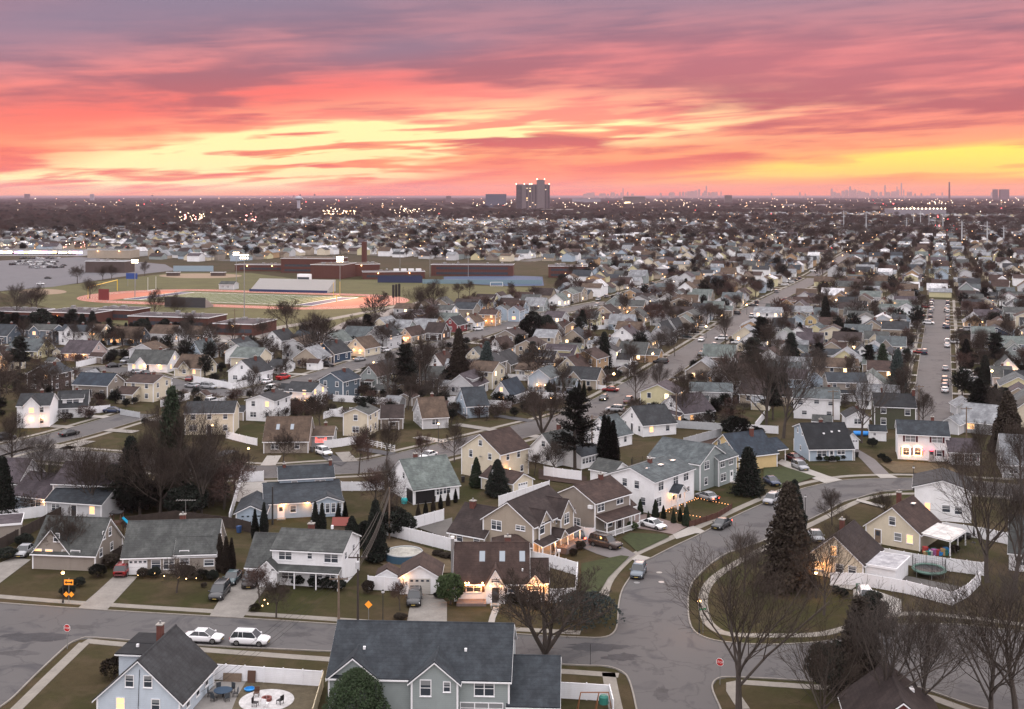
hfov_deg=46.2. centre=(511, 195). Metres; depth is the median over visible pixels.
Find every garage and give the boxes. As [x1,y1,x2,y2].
[233,490,269,524]
[397,551,443,593]
[479,465,534,492]
[847,428,859,449]
[943,413,965,434]
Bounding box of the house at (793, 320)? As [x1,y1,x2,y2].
[772,316,796,331]
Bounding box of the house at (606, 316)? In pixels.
[604,312,618,324]
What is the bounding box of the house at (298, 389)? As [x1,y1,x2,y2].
[283,378,327,404]
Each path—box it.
[218,305,394,336]
[488,607,497,621]
[856,499,884,507]
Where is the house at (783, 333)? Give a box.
[771,327,795,344]
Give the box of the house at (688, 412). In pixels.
[660,392,715,421]
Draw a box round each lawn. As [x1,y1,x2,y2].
[377,536,450,572]
[581,555,628,592]
[622,532,668,550]
[764,466,815,486]
[880,461,956,472]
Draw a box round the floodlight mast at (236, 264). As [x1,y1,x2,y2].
[233,252,238,280]
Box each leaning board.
[223,673,241,681]
[247,670,255,682]
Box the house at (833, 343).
[823,338,846,348]
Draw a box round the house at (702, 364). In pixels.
[685,356,716,380]
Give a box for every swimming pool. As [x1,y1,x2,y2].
[386,545,422,564]
[853,431,867,435]
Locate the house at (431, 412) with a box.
[412,392,449,428]
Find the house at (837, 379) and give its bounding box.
[822,372,868,399]
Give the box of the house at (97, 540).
[29,515,123,570]
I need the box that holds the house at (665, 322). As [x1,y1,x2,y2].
[653,319,674,330]
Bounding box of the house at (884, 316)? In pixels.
[876,311,891,321]
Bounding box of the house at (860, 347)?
[856,343,865,356]
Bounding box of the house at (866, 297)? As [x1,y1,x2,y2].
[858,293,874,305]
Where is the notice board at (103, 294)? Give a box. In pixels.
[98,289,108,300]
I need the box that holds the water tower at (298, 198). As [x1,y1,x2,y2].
[295,196,301,210]
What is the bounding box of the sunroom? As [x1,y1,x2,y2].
[562,445,597,468]
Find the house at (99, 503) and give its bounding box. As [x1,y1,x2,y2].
[44,461,124,516]
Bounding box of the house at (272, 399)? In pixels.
[244,387,291,420]
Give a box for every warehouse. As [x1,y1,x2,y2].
[782,204,804,206]
[885,208,945,215]
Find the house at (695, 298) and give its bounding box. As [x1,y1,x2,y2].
[677,294,699,301]
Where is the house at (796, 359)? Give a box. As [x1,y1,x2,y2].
[777,356,812,367]
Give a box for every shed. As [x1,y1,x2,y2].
[45,357,59,362]
[53,347,63,357]
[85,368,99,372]
[88,352,106,362]
[194,389,211,400]
[239,405,245,420]
[278,383,288,389]
[306,358,323,369]
[374,384,391,397]
[375,562,399,577]
[385,395,405,406]
[398,392,419,405]
[586,340,591,348]
[617,364,631,375]
[737,340,745,350]
[751,396,769,410]
[811,414,832,421]
[867,424,886,440]
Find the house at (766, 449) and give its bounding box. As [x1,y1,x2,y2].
[711,426,788,468]
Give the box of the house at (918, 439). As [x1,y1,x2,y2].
[894,415,979,464]
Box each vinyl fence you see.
[0,505,46,518]
[0,507,60,547]
[76,357,96,367]
[90,405,109,412]
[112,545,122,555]
[120,409,139,417]
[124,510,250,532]
[160,392,189,406]
[193,375,251,388]
[211,396,225,400]
[214,664,322,685]
[226,432,256,444]
[229,470,263,516]
[312,671,323,708]
[323,406,342,418]
[323,436,355,447]
[329,409,380,419]
[333,394,383,403]
[341,481,382,490]
[367,575,399,590]
[386,523,456,550]
[390,508,443,528]
[448,397,511,406]
[498,480,549,506]
[508,374,527,380]
[527,392,567,398]
[531,551,577,602]
[544,466,581,479]
[561,682,613,708]
[577,525,594,538]
[591,324,607,329]
[597,385,605,388]
[676,420,733,431]
[683,428,720,441]
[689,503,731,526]
[734,424,777,433]
[755,411,764,424]
[830,571,980,604]
[884,548,983,575]
[942,522,1007,543]
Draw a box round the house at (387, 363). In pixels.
[376,357,394,378]
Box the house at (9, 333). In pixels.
[0,321,24,343]
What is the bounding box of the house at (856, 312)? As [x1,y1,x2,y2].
[847,310,873,320]
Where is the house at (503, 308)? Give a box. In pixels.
[495,302,510,319]
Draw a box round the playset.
[109,510,127,532]
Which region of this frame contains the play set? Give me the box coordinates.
[577,692,611,708]
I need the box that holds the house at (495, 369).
[468,360,507,388]
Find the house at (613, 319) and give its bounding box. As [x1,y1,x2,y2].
[607,314,636,329]
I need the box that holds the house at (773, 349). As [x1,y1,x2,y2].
[761,345,779,358]
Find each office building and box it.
[24,194,29,199]
[446,196,450,201]
[486,194,505,206]
[572,199,600,201]
[623,196,644,203]
[724,195,731,202]
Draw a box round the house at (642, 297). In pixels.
[629,294,658,304]
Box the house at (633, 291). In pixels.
[623,288,642,298]
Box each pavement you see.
[0,278,963,481]
[0,474,1022,708]
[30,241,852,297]
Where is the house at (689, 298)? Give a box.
[671,297,700,302]
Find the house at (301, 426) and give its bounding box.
[262,416,314,452]
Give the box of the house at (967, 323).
[962,312,985,325]
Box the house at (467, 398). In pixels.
[455,386,489,417]
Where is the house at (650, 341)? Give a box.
[629,332,657,347]
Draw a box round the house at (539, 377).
[526,364,557,391]
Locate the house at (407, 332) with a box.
[401,325,426,342]
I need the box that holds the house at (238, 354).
[229,346,272,366]
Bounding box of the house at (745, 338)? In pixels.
[737,329,769,346]
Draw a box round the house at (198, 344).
[189,336,217,357]
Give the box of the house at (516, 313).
[507,303,524,321]
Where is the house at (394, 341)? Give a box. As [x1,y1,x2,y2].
[365,323,401,348]
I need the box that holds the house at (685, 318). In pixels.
[679,314,696,330]
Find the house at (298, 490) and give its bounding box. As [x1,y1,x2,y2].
[262,457,344,519]
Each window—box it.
[28,407,33,412]
[30,500,40,506]
[51,503,59,510]
[53,533,59,542]
[89,506,94,514]
[99,547,102,557]
[108,526,111,536]
[116,697,124,708]
[124,675,133,687]
[143,675,152,688]
[151,559,160,567]
[151,698,159,708]
[163,558,174,569]
[180,558,189,564]
[203,559,213,566]
[250,411,256,417]
[278,551,291,560]
[282,572,293,579]
[290,505,296,512]
[307,553,312,559]
[309,574,322,578]
[315,437,326,442]
[324,554,338,563]
[325,503,329,513]
[331,503,335,512]
[352,426,358,432]
[353,414,357,420]
[419,679,431,696]
[432,419,438,424]
[435,488,443,495]
[442,488,450,494]
[443,681,450,692]
[456,535,462,540]
[460,702,502,708]
[466,586,481,592]
[469,449,472,457]
[474,683,494,696]
[491,519,501,531]
[491,578,499,582]
[516,525,524,531]
[540,522,544,534]
[564,512,568,524]
[574,517,579,525]
[597,503,604,512]
[616,497,622,504]
[622,477,626,486]
[634,480,639,489]
[640,496,645,505]
[649,426,653,432]
[656,496,661,507]
[658,481,663,491]
[665,425,669,431]
[673,476,677,483]
[683,472,688,481]
[704,460,709,469]
[704,477,707,485]
[720,461,724,467]
[720,472,725,481]
[817,450,826,456]
[837,450,844,454]
[848,565,855,572]
[854,418,860,424]
[880,418,885,424]
[889,516,895,525]
[894,532,901,541]
[903,447,909,455]
[905,409,910,415]
[905,435,915,442]
[906,534,913,544]
[914,448,920,454]
[924,502,930,510]
[932,437,942,443]
[936,450,941,456]
[942,504,950,512]
[954,507,962,514]
[967,423,974,429]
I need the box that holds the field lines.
[78,289,402,308]
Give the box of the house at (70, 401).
[58,386,89,418]
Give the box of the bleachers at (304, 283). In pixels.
[249,274,335,292]
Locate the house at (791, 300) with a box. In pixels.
[782,297,796,304]
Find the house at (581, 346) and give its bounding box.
[559,342,584,348]
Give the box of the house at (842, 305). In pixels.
[838,302,862,316]
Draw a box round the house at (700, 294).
[687,292,709,301]
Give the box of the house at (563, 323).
[556,318,568,334]
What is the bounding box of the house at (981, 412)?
[960,402,998,434]
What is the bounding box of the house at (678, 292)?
[662,289,682,294]
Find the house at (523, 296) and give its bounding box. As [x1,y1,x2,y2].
[520,294,541,299]
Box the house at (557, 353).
[521,349,560,365]
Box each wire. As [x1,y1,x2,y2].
[185,578,328,691]
[191,577,334,691]
[201,587,331,691]
[207,584,339,691]
[349,489,387,555]
[354,489,388,554]
[360,496,388,561]
[362,490,389,554]
[366,490,390,555]
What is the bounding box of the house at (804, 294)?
[796,291,813,296]
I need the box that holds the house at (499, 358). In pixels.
[470,352,507,372]
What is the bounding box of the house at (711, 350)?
[701,343,737,358]
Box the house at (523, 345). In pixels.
[514,336,546,356]
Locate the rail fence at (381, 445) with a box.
[365,439,394,450]
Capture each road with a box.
[0,478,1023,708]
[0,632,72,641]
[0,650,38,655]
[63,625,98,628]
[160,329,277,342]
[282,632,311,636]
[328,302,417,330]
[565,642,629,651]
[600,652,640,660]
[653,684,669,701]
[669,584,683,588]
[745,523,767,526]
[834,484,877,487]
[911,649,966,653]
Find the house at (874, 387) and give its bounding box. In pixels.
[856,383,899,408]
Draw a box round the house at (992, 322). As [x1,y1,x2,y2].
[986,320,1015,335]
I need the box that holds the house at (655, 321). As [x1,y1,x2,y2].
[650,312,670,325]
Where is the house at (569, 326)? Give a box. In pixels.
[564,320,587,334]
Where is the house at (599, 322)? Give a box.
[573,311,601,326]
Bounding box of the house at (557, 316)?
[545,311,569,322]
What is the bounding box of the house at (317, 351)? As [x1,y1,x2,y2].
[291,344,332,366]
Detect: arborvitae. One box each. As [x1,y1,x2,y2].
[215,533,222,572]
[220,535,231,573]
[227,537,236,568]
[250,509,258,537]
[259,502,268,531]
[311,501,319,528]
[318,503,326,528]
[335,503,340,516]
[342,502,348,516]
[416,504,420,515]
[423,501,427,513]
[431,497,435,511]
[438,495,442,508]
[445,492,450,505]
[453,489,457,502]
[547,380,550,391]
[582,380,586,395]
[596,414,611,458]
[603,416,614,452]
[607,420,620,460]
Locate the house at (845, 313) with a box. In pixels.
[843,307,867,319]
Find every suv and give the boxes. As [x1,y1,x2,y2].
[113,561,128,576]
[120,356,128,362]
[204,396,216,400]
[229,627,270,646]
[241,569,256,587]
[315,445,332,455]
[323,360,334,366]
[380,347,390,351]
[406,585,421,605]
[472,326,482,330]
[588,531,622,549]
[605,404,624,411]
[623,395,632,403]
[629,559,646,578]
[762,490,778,504]
[791,458,808,470]
[857,584,871,595]
[940,383,948,387]
[960,326,970,330]
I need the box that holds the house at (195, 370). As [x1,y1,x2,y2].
[173,354,217,376]
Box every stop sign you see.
[64,624,69,648]
[716,658,723,665]
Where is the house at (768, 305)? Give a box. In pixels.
[765,303,789,315]
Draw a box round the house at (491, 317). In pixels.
[479,307,501,325]
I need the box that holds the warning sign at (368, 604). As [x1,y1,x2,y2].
[365,601,371,619]
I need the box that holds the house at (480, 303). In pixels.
[453,298,482,308]
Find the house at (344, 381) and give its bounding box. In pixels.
[318,366,361,398]
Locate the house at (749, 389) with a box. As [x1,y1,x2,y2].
[738,377,792,404]
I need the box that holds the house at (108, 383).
[71,369,124,398]
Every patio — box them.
[193,681,245,708]
[233,482,264,501]
[418,518,451,537]
[830,584,855,588]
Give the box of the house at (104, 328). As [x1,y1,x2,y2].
[90,324,110,343]
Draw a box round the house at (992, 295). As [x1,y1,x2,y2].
[975,292,997,303]
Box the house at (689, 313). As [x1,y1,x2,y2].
[678,308,703,324]
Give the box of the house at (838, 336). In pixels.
[832,331,863,348]
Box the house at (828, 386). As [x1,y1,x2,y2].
[814,383,841,405]
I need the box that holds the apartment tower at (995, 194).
[992,189,997,199]
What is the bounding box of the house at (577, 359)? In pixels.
[556,352,591,373]
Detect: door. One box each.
[71,505,75,515]
[129,560,146,574]
[240,514,260,524]
[278,506,283,517]
[409,579,429,593]
[492,588,498,602]
[518,481,527,489]
[672,494,674,505]
[730,471,732,481]
[852,440,857,448]
[875,529,880,542]
[929,450,933,459]
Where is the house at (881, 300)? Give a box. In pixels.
[877,297,887,303]
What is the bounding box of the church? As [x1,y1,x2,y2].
[277,218,321,227]
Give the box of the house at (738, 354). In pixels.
[731,352,741,361]
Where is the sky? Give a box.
[0,0,1023,197]
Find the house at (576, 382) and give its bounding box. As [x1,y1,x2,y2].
[555,375,580,390]
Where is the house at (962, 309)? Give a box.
[961,301,980,315]
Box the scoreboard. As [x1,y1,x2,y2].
[126,273,136,286]
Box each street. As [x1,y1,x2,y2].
[0,278,951,477]
[218,239,1014,374]
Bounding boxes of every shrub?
[0,546,18,558]
[13,533,34,543]
[25,308,56,325]
[53,315,69,325]
[58,585,75,593]
[73,576,85,586]
[88,564,106,576]
[99,656,118,676]
[101,553,120,566]
[132,318,151,330]
[137,567,149,576]
[147,566,161,577]
[156,318,173,324]
[162,482,208,511]
[180,566,195,578]
[193,568,208,579]
[206,569,219,579]
[248,603,260,610]
[291,575,304,583]
[307,577,319,586]
[319,576,333,587]
[331,580,346,588]
[358,520,366,537]
[361,580,374,592]
[383,506,417,533]
[393,612,407,619]
[432,549,443,555]
[434,572,465,603]
[440,365,453,379]
[440,552,450,557]
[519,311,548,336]
[532,314,558,332]
[569,548,577,555]
[575,541,585,548]
[626,521,639,528]
[719,415,751,432]
[748,426,765,433]
[803,639,855,692]
[828,455,835,460]
[832,585,840,593]
[838,588,848,596]
[840,327,862,341]
[866,438,877,446]
[877,453,885,459]
[882,456,891,461]
[951,544,960,551]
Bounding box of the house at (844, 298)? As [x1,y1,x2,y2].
[837,296,867,305]
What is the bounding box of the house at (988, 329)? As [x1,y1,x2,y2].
[970,326,995,347]
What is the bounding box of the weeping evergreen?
[547,589,624,629]
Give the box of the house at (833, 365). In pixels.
[812,357,855,371]
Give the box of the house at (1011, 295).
[999,292,1015,305]
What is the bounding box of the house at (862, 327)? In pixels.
[844,324,872,339]
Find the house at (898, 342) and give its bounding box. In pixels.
[876,335,906,350]
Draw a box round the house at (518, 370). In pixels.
[515,362,544,374]
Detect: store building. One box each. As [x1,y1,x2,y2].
[85,259,134,272]
[87,248,139,257]
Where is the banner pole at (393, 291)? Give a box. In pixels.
[392,284,394,304]
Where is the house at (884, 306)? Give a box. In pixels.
[878,304,902,313]
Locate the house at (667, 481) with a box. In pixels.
[588,454,695,513]
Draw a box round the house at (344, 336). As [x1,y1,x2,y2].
[324,329,352,343]
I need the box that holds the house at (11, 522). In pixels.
[0,513,23,537]
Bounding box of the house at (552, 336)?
[532,329,561,343]
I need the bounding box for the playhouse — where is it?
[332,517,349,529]
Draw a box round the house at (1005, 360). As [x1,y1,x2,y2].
[993,355,1018,369]
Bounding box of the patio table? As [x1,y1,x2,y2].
[214,686,231,696]
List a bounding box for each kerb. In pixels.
[0,478,1021,708]
[2,278,952,478]
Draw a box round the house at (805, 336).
[796,331,824,347]
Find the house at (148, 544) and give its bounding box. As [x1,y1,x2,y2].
[120,499,225,574]
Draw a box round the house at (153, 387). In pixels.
[114,370,172,403]
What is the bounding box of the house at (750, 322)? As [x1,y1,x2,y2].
[739,318,756,328]
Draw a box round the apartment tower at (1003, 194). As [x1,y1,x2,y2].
[999,189,1008,199]
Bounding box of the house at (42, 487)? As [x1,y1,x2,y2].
[13,470,56,508]
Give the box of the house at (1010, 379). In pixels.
[996,371,1023,387]
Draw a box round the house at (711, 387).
[689,382,732,405]
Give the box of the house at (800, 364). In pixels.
[770,361,802,368]
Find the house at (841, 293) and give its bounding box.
[830,291,846,302]
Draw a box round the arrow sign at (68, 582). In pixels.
[63,580,73,596]
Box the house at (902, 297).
[893,296,916,303]
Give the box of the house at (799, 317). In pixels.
[792,312,805,325]
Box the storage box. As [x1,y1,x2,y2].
[922,546,928,552]
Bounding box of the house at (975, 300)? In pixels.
[962,299,984,301]
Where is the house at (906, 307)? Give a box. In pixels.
[897,303,915,316]
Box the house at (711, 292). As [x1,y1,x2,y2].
[692,289,714,300]
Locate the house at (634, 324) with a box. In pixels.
[615,321,645,331]
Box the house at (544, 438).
[529,423,579,466]
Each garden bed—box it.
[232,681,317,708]
[539,469,586,483]
[701,437,717,443]
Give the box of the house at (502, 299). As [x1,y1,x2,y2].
[499,297,529,310]
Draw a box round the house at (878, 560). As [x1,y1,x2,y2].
[809,516,909,579]
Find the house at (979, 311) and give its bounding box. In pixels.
[973,309,998,318]
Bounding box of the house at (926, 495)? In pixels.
[912,467,973,522]
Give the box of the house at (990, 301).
[982,296,997,305]
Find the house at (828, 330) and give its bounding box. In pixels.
[819,324,841,342]
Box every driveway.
[0,557,30,582]
[78,576,136,608]
[210,576,264,616]
[321,454,345,465]
[407,594,446,620]
[583,539,634,561]
[632,555,649,559]
[633,514,686,533]
[673,526,703,538]
[778,459,840,482]
[853,449,888,473]
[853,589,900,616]
[875,474,897,477]
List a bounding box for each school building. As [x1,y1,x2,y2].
[0,306,54,318]
[47,305,112,321]
[93,305,150,319]
[127,310,226,326]
[212,317,276,335]
[235,263,280,270]
[281,242,366,272]
[310,261,355,278]
[343,261,379,275]
[362,268,424,278]
[431,262,514,275]
[548,263,587,277]
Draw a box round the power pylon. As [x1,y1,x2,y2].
[959,221,964,239]
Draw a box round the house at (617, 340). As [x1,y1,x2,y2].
[591,334,621,346]
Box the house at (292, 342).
[281,334,316,359]
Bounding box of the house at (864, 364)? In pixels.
[861,354,891,372]
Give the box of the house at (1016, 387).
[1007,381,1023,393]
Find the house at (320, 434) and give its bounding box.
[311,420,337,446]
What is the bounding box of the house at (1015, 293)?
[1004,291,1023,295]
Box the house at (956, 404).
[949,395,967,414]
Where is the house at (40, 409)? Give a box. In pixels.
[16,388,58,427]
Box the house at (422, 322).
[413,318,438,329]
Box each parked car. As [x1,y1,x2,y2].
[13,543,33,556]
[58,429,79,436]
[102,406,119,412]
[105,362,121,367]
[130,369,140,373]
[141,370,150,373]
[184,382,199,387]
[185,375,192,380]
[185,627,224,644]
[222,569,242,584]
[260,378,272,383]
[353,356,365,361]
[419,450,437,456]
[574,530,585,540]
[599,394,608,400]
[601,386,619,391]
[640,517,667,529]
[695,491,716,501]
[711,516,731,529]
[762,475,780,485]
[784,452,804,460]
[808,529,824,541]
[913,349,927,353]
[941,387,948,392]
[942,365,948,370]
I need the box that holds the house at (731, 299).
[724,294,735,307]
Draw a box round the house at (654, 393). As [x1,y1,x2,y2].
[639,379,683,404]
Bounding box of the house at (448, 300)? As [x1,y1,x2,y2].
[436,296,453,304]
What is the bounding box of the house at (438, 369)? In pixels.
[413,363,446,385]
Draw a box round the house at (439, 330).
[424,320,450,339]
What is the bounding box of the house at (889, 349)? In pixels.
[875,346,903,354]
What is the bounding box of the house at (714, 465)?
[647,436,738,490]
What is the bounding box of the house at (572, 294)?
[562,288,579,303]
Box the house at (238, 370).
[227,354,273,383]
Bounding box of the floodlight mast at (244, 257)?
[240,254,247,316]
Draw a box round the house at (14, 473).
[6,457,44,488]
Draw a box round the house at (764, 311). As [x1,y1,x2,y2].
[753,306,783,318]
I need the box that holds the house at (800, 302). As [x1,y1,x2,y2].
[794,299,809,305]
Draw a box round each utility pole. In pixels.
[272,487,273,524]
[329,575,347,618]
[348,554,366,619]
[388,487,389,538]
[828,390,837,420]
[914,385,923,419]
[961,407,971,437]
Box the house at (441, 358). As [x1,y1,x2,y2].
[426,350,450,365]
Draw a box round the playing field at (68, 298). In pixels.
[1,272,532,333]
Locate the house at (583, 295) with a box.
[568,286,587,301]
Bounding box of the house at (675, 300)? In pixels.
[670,297,691,306]
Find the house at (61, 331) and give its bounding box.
[58,323,90,344]
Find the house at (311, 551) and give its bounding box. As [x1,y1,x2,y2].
[244,520,361,590]
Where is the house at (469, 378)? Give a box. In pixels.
[445,368,488,394]
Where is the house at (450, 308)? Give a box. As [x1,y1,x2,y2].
[434,303,458,316]
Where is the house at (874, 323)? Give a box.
[863,316,881,330]
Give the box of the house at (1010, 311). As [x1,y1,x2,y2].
[1002,306,1023,318]
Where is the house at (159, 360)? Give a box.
[127,346,179,372]
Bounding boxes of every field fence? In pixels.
[378,276,421,282]
[422,279,541,283]
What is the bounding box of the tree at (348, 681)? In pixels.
[321,667,390,708]
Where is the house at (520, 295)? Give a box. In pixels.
[514,292,533,297]
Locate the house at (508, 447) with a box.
[459,426,530,475]
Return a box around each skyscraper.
[586,193,592,197]
[599,193,605,197]
[669,192,674,197]
[694,190,697,197]
[845,190,848,197]
[851,190,854,197]
[857,191,861,197]
[871,190,874,197]
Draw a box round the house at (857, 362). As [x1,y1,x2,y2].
[844,355,859,370]
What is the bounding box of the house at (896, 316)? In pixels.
[891,312,906,320]
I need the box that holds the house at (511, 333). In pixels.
[494,325,527,341]
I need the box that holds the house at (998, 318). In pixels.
[985,315,1002,323]
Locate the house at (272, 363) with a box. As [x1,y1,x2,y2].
[268,359,294,373]
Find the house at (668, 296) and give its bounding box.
[659,293,676,301]
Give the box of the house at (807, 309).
[790,303,812,317]
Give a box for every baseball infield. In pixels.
[20,289,65,294]
[159,273,241,277]
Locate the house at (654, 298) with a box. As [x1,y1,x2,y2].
[648,295,660,301]
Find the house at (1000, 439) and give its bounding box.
[996,433,1023,477]
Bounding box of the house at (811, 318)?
[805,311,817,324]
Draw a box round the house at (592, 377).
[567,366,605,389]
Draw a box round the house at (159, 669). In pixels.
[92,620,217,708]
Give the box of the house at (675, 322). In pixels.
[669,317,683,334]
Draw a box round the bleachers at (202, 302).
[164,297,212,307]
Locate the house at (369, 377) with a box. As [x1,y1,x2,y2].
[359,362,390,387]
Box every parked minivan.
[200,381,216,388]
[208,578,230,599]
[653,357,668,363]
[715,335,728,339]
[921,348,927,353]
[923,319,934,323]
[941,375,948,380]
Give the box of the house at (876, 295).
[860,291,880,301]
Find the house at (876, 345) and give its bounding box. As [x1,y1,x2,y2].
[867,340,879,350]
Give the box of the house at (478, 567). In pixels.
[450,533,549,605]
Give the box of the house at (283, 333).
[262,326,293,349]
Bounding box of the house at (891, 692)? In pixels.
[837,662,937,708]
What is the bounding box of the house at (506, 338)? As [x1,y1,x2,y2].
[491,335,514,352]
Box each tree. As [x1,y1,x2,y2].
[0,282,31,312]
[0,311,4,323]
[0,350,21,390]
[0,365,17,397]
[0,410,38,456]
[0,456,20,513]
[1,314,12,323]
[1,359,72,397]
[8,336,32,370]
[9,312,21,327]
[12,432,67,485]
[13,378,37,401]
[19,286,44,306]
[31,284,49,306]
[35,333,62,356]
[38,505,87,545]
[53,434,128,500]
[63,313,72,323]
[66,309,78,324]
[68,264,85,283]
[78,313,86,324]
[82,277,102,297]
[87,311,98,324]
[94,265,109,277]
[100,464,126,499]
[105,317,114,326]
[106,264,121,278]
[110,423,201,509]
[111,445,199,512]
[117,435,149,512]
[118,475,159,514]
[124,324,149,344]
[136,390,236,484]
[137,403,189,470]
[139,434,231,513]
[140,260,149,275]
[143,288,168,311]
[150,385,190,507]
[161,439,222,512]
[164,292,195,311]
[174,320,198,341]
[178,311,204,323]
[191,326,222,344]
[198,318,221,337]
[205,458,255,509]
[218,447,258,493]
[234,365,267,396]
[250,321,270,334]
[257,573,293,617]
[264,297,301,327]
[266,428,304,465]
[282,309,324,334]
[285,397,306,415]
[295,327,331,351]
[296,390,335,425]
[298,314,340,341]
[308,315,333,331]
[321,667,390,708]
[340,313,369,328]
[344,515,362,548]
[347,428,375,473]
[355,312,377,324]
[356,422,378,458]
[356,465,402,500]
[357,396,368,407]
[359,294,389,316]
[359,313,374,325]
[361,499,389,562]
[370,455,412,509]
[371,322,393,346]
[371,349,404,394]
[374,354,404,386]
[380,496,407,520]
[381,290,389,303]
[387,579,409,610]
[390,343,418,391]
[398,372,424,409]
[402,283,428,302]
[403,306,419,319]
[409,331,438,386]
[412,356,436,381]
[413,431,434,456]
[419,370,455,397]
[424,278,448,304]
[438,418,467,461]
[446,327,469,379]
[452,282,465,297]
[464,280,474,295]
[468,457,481,487]
[472,367,488,382]
[479,341,494,360]
[484,459,510,497]
[488,560,615,654]
[507,281,514,288]
[517,341,557,372]
[517,384,573,432]
[526,341,540,360]
[526,448,551,475]
[538,438,570,467]
[543,302,556,313]
[548,360,576,394]
[548,387,601,469]
[568,276,578,286]
[570,305,592,324]
[573,316,585,331]
[579,309,589,330]
[581,348,594,365]
[598,332,611,366]
[617,292,631,313]
[622,357,651,401]
[637,499,643,513]
[645,324,672,348]
[649,359,672,382]
[651,499,659,517]
[658,282,678,297]
[660,505,666,518]
[661,366,708,413]
[663,522,870,708]
[664,278,674,288]
[665,328,683,355]
[671,510,676,522]
[677,508,682,521]
[681,505,690,526]
[694,301,721,325]
[697,366,735,382]
[708,333,798,424]
[712,350,752,395]
[713,308,732,343]
[716,529,768,590]
[726,446,766,498]
[730,294,743,306]
[740,337,764,367]
[746,353,770,374]
[749,315,771,340]
[749,368,771,377]
[749,480,821,597]
[757,372,786,419]
[758,322,781,347]
[763,336,833,438]
[765,612,883,708]
[774,312,788,329]
[778,373,793,388]
[778,523,868,615]
[783,332,801,356]
[792,479,812,543]
[800,345,832,371]
[813,342,827,356]
[815,486,846,524]
[820,296,830,316]
[827,594,883,700]
[834,515,852,531]
[834,587,995,700]
[835,368,907,442]
[844,297,870,310]
[851,576,989,694]
[859,344,875,368]
[862,589,899,634]
[869,491,895,510]
[875,363,922,394]
[877,343,888,360]
[887,349,910,392]
[888,350,908,366]
[895,329,918,347]
[908,291,932,311]
[909,572,1023,708]
[910,389,938,419]
[914,534,1023,708]
[923,439,1023,582]
[930,448,985,475]
[958,338,973,367]
[959,327,991,357]
[960,419,1000,473]
[964,378,990,403]
[977,355,990,382]
[980,287,990,298]
[983,385,1011,404]
[983,456,1023,591]
[985,332,1006,361]
[986,390,1022,453]
[991,418,1023,487]
[994,387,1016,404]
[995,348,1011,359]
[998,287,1010,294]
[999,325,1020,335]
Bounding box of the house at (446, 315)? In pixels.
[438,312,462,321]
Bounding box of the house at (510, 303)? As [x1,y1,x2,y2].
[503,300,529,313]
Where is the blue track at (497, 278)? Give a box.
[444,276,543,285]
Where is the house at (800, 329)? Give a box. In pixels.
[792,324,812,332]
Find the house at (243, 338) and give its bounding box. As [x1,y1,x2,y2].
[219,335,251,356]
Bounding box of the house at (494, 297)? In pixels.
[476,294,498,306]
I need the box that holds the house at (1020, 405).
[1016,396,1023,426]
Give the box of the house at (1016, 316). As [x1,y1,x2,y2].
[1013,310,1023,325]
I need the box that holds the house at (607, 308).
[595,303,621,317]
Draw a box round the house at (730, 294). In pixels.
[722,292,743,306]
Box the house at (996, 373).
[989,362,1012,385]
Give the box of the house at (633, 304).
[615,298,646,313]
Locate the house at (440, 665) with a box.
[325,619,561,708]
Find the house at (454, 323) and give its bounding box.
[445,315,468,331]
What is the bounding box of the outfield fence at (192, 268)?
[173,266,212,270]
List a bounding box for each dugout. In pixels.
[166,272,179,275]
[210,272,225,275]
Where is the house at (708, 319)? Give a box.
[696,307,709,324]
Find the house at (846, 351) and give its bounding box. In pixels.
[831,346,861,368]
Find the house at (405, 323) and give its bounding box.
[386,319,415,332]
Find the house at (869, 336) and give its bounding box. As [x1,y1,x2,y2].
[864,328,888,344]
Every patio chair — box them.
[210,692,216,698]
[224,692,229,700]
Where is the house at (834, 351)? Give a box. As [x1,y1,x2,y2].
[810,348,859,356]
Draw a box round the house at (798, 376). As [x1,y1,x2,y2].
[774,368,810,387]
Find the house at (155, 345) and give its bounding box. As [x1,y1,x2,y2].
[128,340,167,358]
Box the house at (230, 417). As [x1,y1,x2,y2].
[184,400,239,435]
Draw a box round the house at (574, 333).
[561,327,590,345]
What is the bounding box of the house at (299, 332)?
[290,330,323,344]
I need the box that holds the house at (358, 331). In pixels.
[345,326,373,337]
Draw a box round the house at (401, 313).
[395,311,413,319]
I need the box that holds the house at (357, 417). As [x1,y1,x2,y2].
[341,402,379,435]
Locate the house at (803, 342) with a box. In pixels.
[780,336,809,348]
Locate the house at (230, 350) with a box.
[224,340,258,363]
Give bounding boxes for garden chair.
[251,696,258,706]
[253,686,259,696]
[261,699,268,706]
[276,694,283,704]
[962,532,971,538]
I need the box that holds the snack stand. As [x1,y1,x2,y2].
[218,281,238,289]
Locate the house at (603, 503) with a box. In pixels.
[557,471,640,535]
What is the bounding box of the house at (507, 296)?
[494,294,513,306]
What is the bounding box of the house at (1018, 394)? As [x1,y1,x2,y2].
[1013,388,1023,399]
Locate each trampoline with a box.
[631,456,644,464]
[911,551,946,579]

